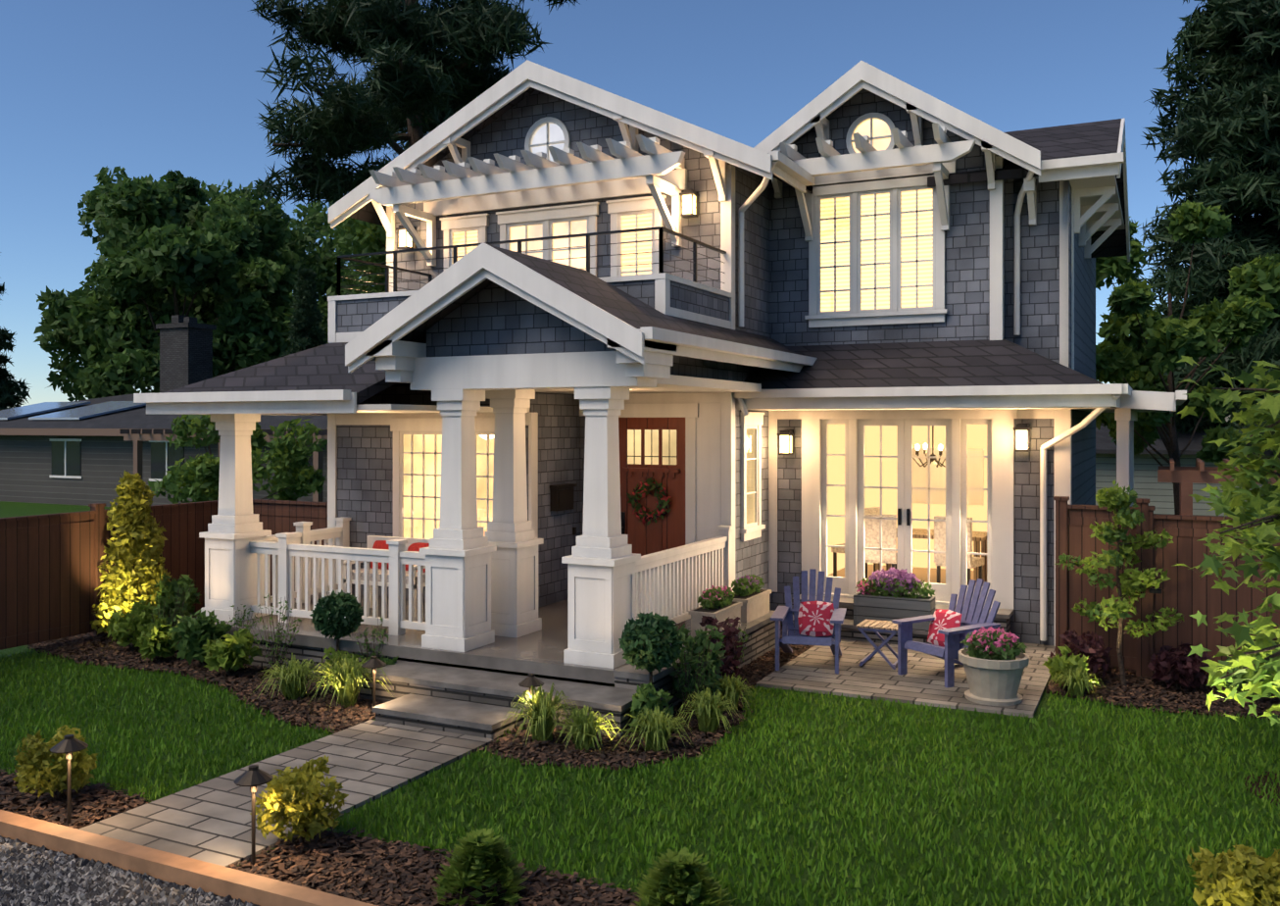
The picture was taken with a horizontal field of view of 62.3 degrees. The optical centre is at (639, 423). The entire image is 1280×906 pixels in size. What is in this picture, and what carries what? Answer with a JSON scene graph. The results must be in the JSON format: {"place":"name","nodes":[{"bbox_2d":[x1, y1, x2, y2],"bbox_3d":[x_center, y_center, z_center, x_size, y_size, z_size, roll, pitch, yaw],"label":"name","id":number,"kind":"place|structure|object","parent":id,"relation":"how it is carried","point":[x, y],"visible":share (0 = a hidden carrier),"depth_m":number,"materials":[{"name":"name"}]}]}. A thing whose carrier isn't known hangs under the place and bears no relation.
{"place":"outdoors","nodes":[
{"label":"outdoors","id":0,"kind":"place"},
{"bbox_2d":[2,836,245,902],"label":"gravel drive","id":1,"kind":"structure","parent":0,"point":[165,881],"depth_m":6.46,"materials":[{"name":"grey gravel"}]},
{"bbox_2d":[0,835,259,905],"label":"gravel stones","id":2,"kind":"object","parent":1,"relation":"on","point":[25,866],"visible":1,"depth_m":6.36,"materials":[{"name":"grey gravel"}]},
{"bbox_2d":[0,314,327,506],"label":"neighbour house","id":3,"kind":"structure","parent":0,"point":[86,452],"depth_m":36.83,"materials":[{"name":"grey wood"}]},
{"bbox_2d":[0,0,1253,407],"label":"sky","id":4,"kind":"structure","parent":0,"point":[142,87],"materials":[{"name":"blue"}]},
{"bbox_2d":[0,500,1279,905],"bbox_3d":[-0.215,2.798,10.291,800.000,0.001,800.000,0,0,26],"label":"lawn","id":5,"kind":"structure","parent":0,"point":[16,509],"depth_m":7.97,"materials":[{"name":"green plant"}]},
{"bbox_2d":[0,254,31,410],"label":"fir tree","id":6,"kind":"object","parent":5,"relation":"on","point":[10,388],"visible":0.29,"depth_m":51.37,"materials":[{"name":"green plant"}]},
{"bbox_2d":[0,773,149,829],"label":"bed","id":7,"kind":"object","parent":5,"relation":"on","point":[80,825],"depth_m":7.80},
{"bbox_2d":[33,165,301,400],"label":"tree","id":8,"kind":"object","parent":5,"relation":"on","point":[125,213],"visible":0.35,"depth_m":52.57,"materials":[{"name":"green plant"}]},
{"bbox_2d":[36,220,325,398],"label":"tree","id":9,"kind":"object","parent":5,"relation":"on","point":[187,261],"visible":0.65,"depth_m":49.91,"materials":[{"name":"green plant"}]},
{"bbox_2d":[0,809,377,905],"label":"edge timber","id":10,"kind":"object","parent":5,"relation":"on","point":[224,881],"visible":1,"depth_m":6.50,"materials":[{"name":"brown wood"}]},
{"bbox_2d":[27,615,381,732],"bbox_3d":[-4.808,2.794,13.357,7.050,0.001,4.950,0,0,26],"label":"porch bed","id":11,"kind":"object","parent":5,"relation":"on","point":[264,709],"visible":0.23,"depth_m":11.17,"materials":[{"name":"brown soil"}]},
{"bbox_2d":[105,174,359,341],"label":"tree","id":12,"kind":"object","parent":5,"relation":"on","point":[300,240],"visible":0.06,"depth_m":71.31,"materials":[{"name":"green plant"}]},
{"bbox_2d":[147,414,327,503],"bbox_3d":[-7.589,1.259,20.054,3.172,3.108,2.258,0,0,-24],"label":"tree","id":13,"kind":"object","parent":5,"relation":"on","point":[287,466],"visible":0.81,"depth_m":19.70,"materials":[{"name":"green plant"}]},
{"bbox_2d":[79,719,493,866],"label":"walkway pavers","id":14,"kind":"object","parent":5,"relation":"on","point":[210,820],"visible":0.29,"depth_m":8.02,"materials":[{"name":"grey stone"}]},
{"bbox_2d":[49,655,543,865],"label":"path lights","id":15,"kind":"object","parent":5,"relation":"on","point":[253,776],"visible":0.96,"depth_m":7.29,"materials":[{"name":"brown metal"}]},
{"bbox_2d":[280,268,327,356],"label":"cypress tree","id":16,"kind":"object","parent":5,"relation":"on","point":[306,332],"visible":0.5,"depth_m":40.10,"materials":[{"name":"green plant"}]},
{"bbox_2d":[326,243,380,295],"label":"tree","id":17,"kind":"object","parent":5,"relation":"on","point":[346,290],"depth_m":66.89,"materials":[{"name":"green plant"}]},
{"bbox_2d":[323,201,386,343],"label":"tree","id":18,"kind":"object","parent":5,"relation":"on","point":[368,237],"visible":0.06,"depth_m":53.79,"materials":[{"name":"green plant"}]},
{"bbox_2d":[250,0,579,208],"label":"pine tree","id":19,"kind":"object","parent":5,"relation":"on","point":[419,85],"visible":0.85,"depth_m":23.57,"materials":[{"name":"green plant"}]},
{"bbox_2d":[238,830,669,905],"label":"bed","id":20,"kind":"object","parent":5,"relation":"on","point":[532,880],"depth_m":6.52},
{"bbox_2d":[181,591,1013,739],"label":"porch floor and steps","id":21,"kind":"structure","parent":5,"relation":"on","point":[460,700],"depth_m":10.56,"materials":[{"name":"grey stone"}]},
{"bbox_2d":[343,535,429,620],"bbox_3d":[-3.074,1.888,13.089,1.100,0.920,0.500,0,0,26],"label":"porch bench","id":22,"kind":"object","parent":21,"relation":"on","point":[371,539],"visible":0.31,"depth_m":13.10,"materials":[{"name":"beige wood"}]},
{"bbox_2d":[370,540,389,569],"bbox_3d":[-3.217,1.645,13.376,0.420,0.420,0.130,0,-15,20],"label":"pillow","id":23,"kind":"object","parent":22,"relation":"on","point":[379,544],"visible":0.19,"depth_m":13.36,"materials":[{"name":"red fabric"}]},
{"bbox_2d":[405,541,429,572],"bbox_3d":[-2.756,1.645,13.149,0.420,0.420,0.130,0,-15,35],"label":"pillow","id":24,"kind":"object","parent":22,"relation":"on","point":[417,546],"visible":0.21,"depth_m":13.12,"materials":[{"name":"red fabric"}]},
{"bbox_2d":[198,386,640,668],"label":"porch columns","id":25,"kind":"structure","parent":21,"relation":"on","point":[481,590],"depth_m":11.16,"materials":[{"name":"white wood"}]},
{"bbox_2d":[248,516,734,635],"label":"porch railings","id":26,"kind":"object","parent":25,"relation":"attached to","point":[673,583],"visible":0.75,"depth_m":12.27,"materials":[{"name":"white wood"}]},
{"bbox_2d":[688,589,771,637],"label":"planter ledge boxes","id":27,"kind":"object","parent":21,"relation":"on","point":[753,606],"visible":0.67,"depth_m":12.22,"materials":[{"name":"wood"}]},
{"bbox_2d":[853,590,935,631],"bbox_3d":[3.223,2.371,13.430,0.960,0.385,0.332,0,0,26],"label":"planter box","id":28,"kind":"object","parent":21,"relation":"on","point":[872,607],"visible":0.67,"depth_m":13.30,"materials":[{"name":"grey wood"}]},
{"bbox_2d":[0,495,1279,678],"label":"wooden fence","id":29,"kind":"object","parent":5,"relation":"on","point":[50,574],"visible":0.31,"depth_m":12.75,"materials":[{"name":"brown wood"}]},
{"bbox_2d":[0,610,1279,905],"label":"mulch chips","id":30,"kind":"object","parent":5,"relation":"on","point":[376,865],"visible":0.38,"depth_m":8.82,"materials":[{"name":"black wood"}]},
{"bbox_2d":[90,470,174,636],"bbox_3d":[-6.606,1.698,13.841,1.018,2.199,1.001,0,0,26],"label":"shrub","id":31,"kind":"object","parent":30,"relation":"on","point":[136,546],"visible":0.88,"depth_m":13.65,"materials":[{"name":"yellow plant"}]},
{"bbox_2d":[309,589,683,685],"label":"topiary balls","id":32,"kind":"object","parent":30,"relation":"on","point":[658,652],"visible":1,"depth_m":9.76,"materials":[{"name":"green plant"}]},
{"bbox_2d":[253,649,1107,752],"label":"ornamental grasses","id":33,"kind":"object","parent":30,"relation":"on","point":[347,676],"visible":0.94,"depth_m":9.53,"materials":[{"name":"green plant"}]},
{"bbox_2d":[12,725,1279,905],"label":"shrubs","id":34,"kind":"object","parent":5,"relation":"on","point":[1247,875],"visible":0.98,"depth_m":6.22,"materials":[{"name":"green plant"}]},
{"bbox_2d":[483,643,812,770],"bbox_3d":[0.838,2.794,11.584,1.750,0.001,6.750,0,0,26],"label":"porch bed","id":35,"kind":"object","parent":5,"relation":"on","point":[640,751],"visible":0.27,"depth_m":9.14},
{"bbox_2d":[133,59,1186,645],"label":"house trim","id":36,"kind":"structure","parent":5,"relation":"on","point":[641,356],"depth_m":13.32,"materials":[{"name":"white wood"}]},
{"bbox_2d":[388,417,494,539],"bbox_3d":[-2.511,0.968,13.894,1.920,2.080,0.120,0,0,26],"label":"porch window","id":37,"kind":"structure","parent":36,"relation":"attached to","point":[417,461],"depth_m":14.08,"materials":[{"name":"glass"}]},
{"bbox_2d":[439,213,490,270],"bbox_3d":[-2.526,-2.067,15.302,0.830,1.850,0.105,0,0,26],"label":"window","id":38,"kind":"structure","parent":36,"relation":"attached to","point":[466,229],"depth_m":15.31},
{"bbox_2d":[336,226,726,295],"bbox_3d":[-1.431,-1.928,13.710,4.710,0.532,1.973,0,0,26],"label":"balcony railing","id":39,"kind":"object","parent":36,"relation":"attached to","point":[395,269],"visible":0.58,"depth_m":12.84,"materials":[{"name":"black metal"}]},
{"bbox_2d":[524,116,570,164],"bbox_3d":[-1.284,-3.882,14.689,0.720,0.720,0.050,0,0,26],"label":"round window","id":40,"kind":"structure","parent":36,"relation":"attached to","point":[543,134],"depth_m":14.69,"materials":[{"name":"white glass"}]},
{"bbox_2d":[495,201,600,276],"bbox_3d":[-1.283,-2.017,14.691,1.640,1.950,0.105,0,0,26],"label":"window","id":41,"kind":"structure","parent":36,"relation":"attached to","point":[562,220],"depth_m":14.63,"materials":[{"name":"white glass"}]},
{"bbox_2d":[549,483,576,534],"bbox_3d":[-0.973,1.148,14.040,0.128,0.700,0.660,0,0,26],"label":"mailbox","id":42,"kind":"object","parent":36,"relation":"attached to","point":[562,496],"visible":1,"depth_m":13.85,"materials":[{"name":"brown metal"}]},
{"bbox_2d":[606,195,666,276],"bbox_3d":[-0.049,-2.067,14.084,0.850,1.850,0.105,0,0,26],"label":"window","id":43,"kind":"structure","parent":36,"relation":"attached to","point":[634,213],"depth_m":14.09,"materials":[{"name":"white glass"}]},
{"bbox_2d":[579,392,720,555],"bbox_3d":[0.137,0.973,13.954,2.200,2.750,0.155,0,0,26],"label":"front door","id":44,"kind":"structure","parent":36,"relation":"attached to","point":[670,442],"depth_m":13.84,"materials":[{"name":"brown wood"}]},
{"bbox_2d":[626,477,671,525],"bbox_3d":[0.121,1.024,13.916,0.659,0.643,0.173,0,0,26],"label":"door wreath","id":45,"kind":"object","parent":44,"relation":"attached to","point":[663,498],"depth_m":13.90,"materials":[{"name":"green plant"}]},
{"bbox_2d":[395,189,1032,454],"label":"wall lanterns","id":46,"kind":"object","parent":36,"relation":"attached to","point":[689,203],"depth_m":13.59,"materials":[{"name":"white glass"}]},
{"bbox_2d":[739,411,765,541],"bbox_3d":[1.494,0.693,14.153,0.120,1.690,0.760,0,0,26],"label":"narrow window","id":47,"kind":"structure","parent":36,"relation":"attached to","point":[752,525],"depth_m":14.17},
{"bbox_2d":[845,112,895,153],"bbox_3d":[3.102,-3.822,14.204,0.680,0.680,0.050,0,0,26],"label":"round window","id":48,"kind":"structure","parent":36,"relation":"attached to","point":[876,127],"depth_m":14.20,"materials":[{"name":"white glass"}]},
{"bbox_2d":[804,170,948,327],"bbox_3d":[3.144,-2.307,14.177,1.920,1.970,0.120,0,0,26],"label":"window","id":49,"kind":"structure","parent":36,"relation":"attached to","point":[876,251],"depth_m":14.18,"materials":[{"name":"white glass"}]},
{"bbox_2d":[827,424,986,586],"bbox_3d":[4.378,1.023,15.665,3.500,2.850,3.300,0,0,26],"label":"interior room","id":50,"kind":"object","parent":36,"relation":"attached to","point":[976,471],"visible":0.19,"depth_m":17.17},
{"bbox_2d":[831,506,986,585],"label":"dining chairs","id":51,"kind":"object","parent":50,"relation":"in","point":[977,564],"visible":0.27,"depth_m":14.75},
{"bbox_2d":[912,425,945,467],"bbox_3d":[4.268,0.167,15.441,0.720,0.938,0.624,0,0,26],"label":"chandelier","id":52,"kind":"object","parent":50,"relation":"hanging from","point":[934,460],"visible":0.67,"depth_m":15.41,"materials":[{"name":"gold metal"}]},
{"bbox_2d":[798,408,1017,609],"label":"french doors","id":53,"kind":"structure","parent":36,"relation":"attached to","point":[1000,500],"depth_m":14.05,"materials":[{"name":"white wood"}]},
{"bbox_2d":[104,572,1279,726],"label":"shrubs","id":54,"kind":"object","parent":5,"relation":"on","point":[708,658],"visible":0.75,"depth_m":11.39,"materials":[{"name":"green plant"}]},
{"bbox_2d":[756,638,1055,717],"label":"patio pavers","id":55,"kind":"object","parent":5,"relation":"on","point":[876,675],"visible":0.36,"depth_m":11.52,"materials":[{"name":"grey stone"}]},
{"bbox_2d":[770,568,846,673],"bbox_3d":[1.959,2.251,12.220,0.800,1.024,0.986,0,0,14],"label":"adirondack chair","id":56,"kind":"object","parent":55,"relation":"on","point":[784,614],"visible":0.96,"depth_m":12.45,"materials":[{"name":"paint"}]},
{"bbox_2d":[797,600,834,636],"bbox_3d":[2.053,2.268,12.336,0.420,0.420,0.130,0,-22,14],"label":"throw pillow","id":57,"kind":"object","parent":56,"relation":"on","point":[813,617],"visible":0.94,"depth_m":12.29,"materials":[{"name":"fabric"}]},
{"bbox_2d":[855,619,897,669],"bbox_3d":[2.777,2.537,12.184,0.480,0.469,0.440,0,0,26],"label":"folding table","id":58,"kind":"object","parent":55,"relation":"on","point":[875,625],"visible":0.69,"depth_m":12.06,"materials":[{"name":"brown wood"}]},
{"bbox_2d":[891,578,1000,687],"bbox_3d":[3.415,2.251,11.625,0.986,1.024,0.800,0,0,-32],"label":"adirondack chair","id":59,"kind":"object","parent":55,"relation":"on","point":[973,617],"visible":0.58,"depth_m":11.66,"materials":[{"name":"paint"}]},
{"bbox_2d":[927,608,961,646],"bbox_3d":[3.379,2.268,11.774,0.130,0.420,0.420,26,-13,-30],"label":"throw pillow","id":60,"kind":"object","parent":59,"relation":"on","point":[946,618],"visible":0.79,"depth_m":11.75,"materials":[{"name":"fabric"}]},
{"bbox_2d":[958,647,1029,705],"bbox_3d":[3.548,2.536,10.647,0.680,0.455,0.680,0,0,26],"label":"round pot","id":61,"kind":"object","parent":55,"relation":"on","point":[995,682],"visible":0.75,"depth_m":10.43,"materials":[{"name":"ceramic"}]},
{"bbox_2d":[697,566,1027,659],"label":"planter flowers","id":62,"kind":"object","parent":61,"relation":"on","point":[1000,645],"visible":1,"depth_m":12.10,"materials":[{"name":"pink plant"}]},
{"bbox_2d":[1045,670,1279,719],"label":"bed","id":63,"kind":"object","parent":5,"relation":"on","point":[1102,688],"visible":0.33,"depth_m":10.77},
{"bbox_2d":[1054,480,1184,686],"bbox_3d":[5.104,1.699,11.271,1.075,2.205,1.052,0,0,-2],"label":"small tree","id":64,"kind":"object","parent":63,"relation":"on","point":[1116,500],"visible":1,"depth_m":11.21,"materials":[{"name":"green plant"}]},
{"bbox_2d":[1095,413,1279,516],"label":"neighbour house","id":65,"kind":"structure","parent":5,"relation":"on","point":[1158,495],"depth_m":30.70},
{"bbox_2d":[1095,198,1279,514],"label":"tree","id":66,"kind":"object","parent":5,"relation":"on","point":[1149,351],"visible":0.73,"depth_m":19.36,"materials":[{"name":"green plant"}]},
{"bbox_2d":[1113,0,1279,445],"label":"fir tree","id":67,"kind":"object","parent":5,"relation":"on","point":[1227,123],"visible":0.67,"depth_m":29.76,"materials":[{"name":"green plant"}]},
{"bbox_2d":[1157,457,1279,515],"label":"garden arbor","id":68,"kind":"object","parent":5,"relation":"on","point":[1185,477],"visible":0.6,"depth_m":12.17,"materials":[{"name":"brown wood"}]},
{"bbox_2d":[1174,355,1279,804],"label":"tree","id":69,"kind":"object","parent":5,"relation":"on","point":[1261,504],"visible":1,"depth_m":7.95,"materials":[{"name":"green plant"}]},
{"bbox_2d":[336,88,1095,644],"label":"house walls","id":70,"kind":"structure","parent":0,"point":[493,318],"depth_m":13.88,"materials":[{"name":"grey wood"}]},
{"bbox_2d":[162,87,1168,413],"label":"house roofs","id":71,"kind":"structure","parent":70,"relation":"on","point":[913,364],"depth_m":13.07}
]}

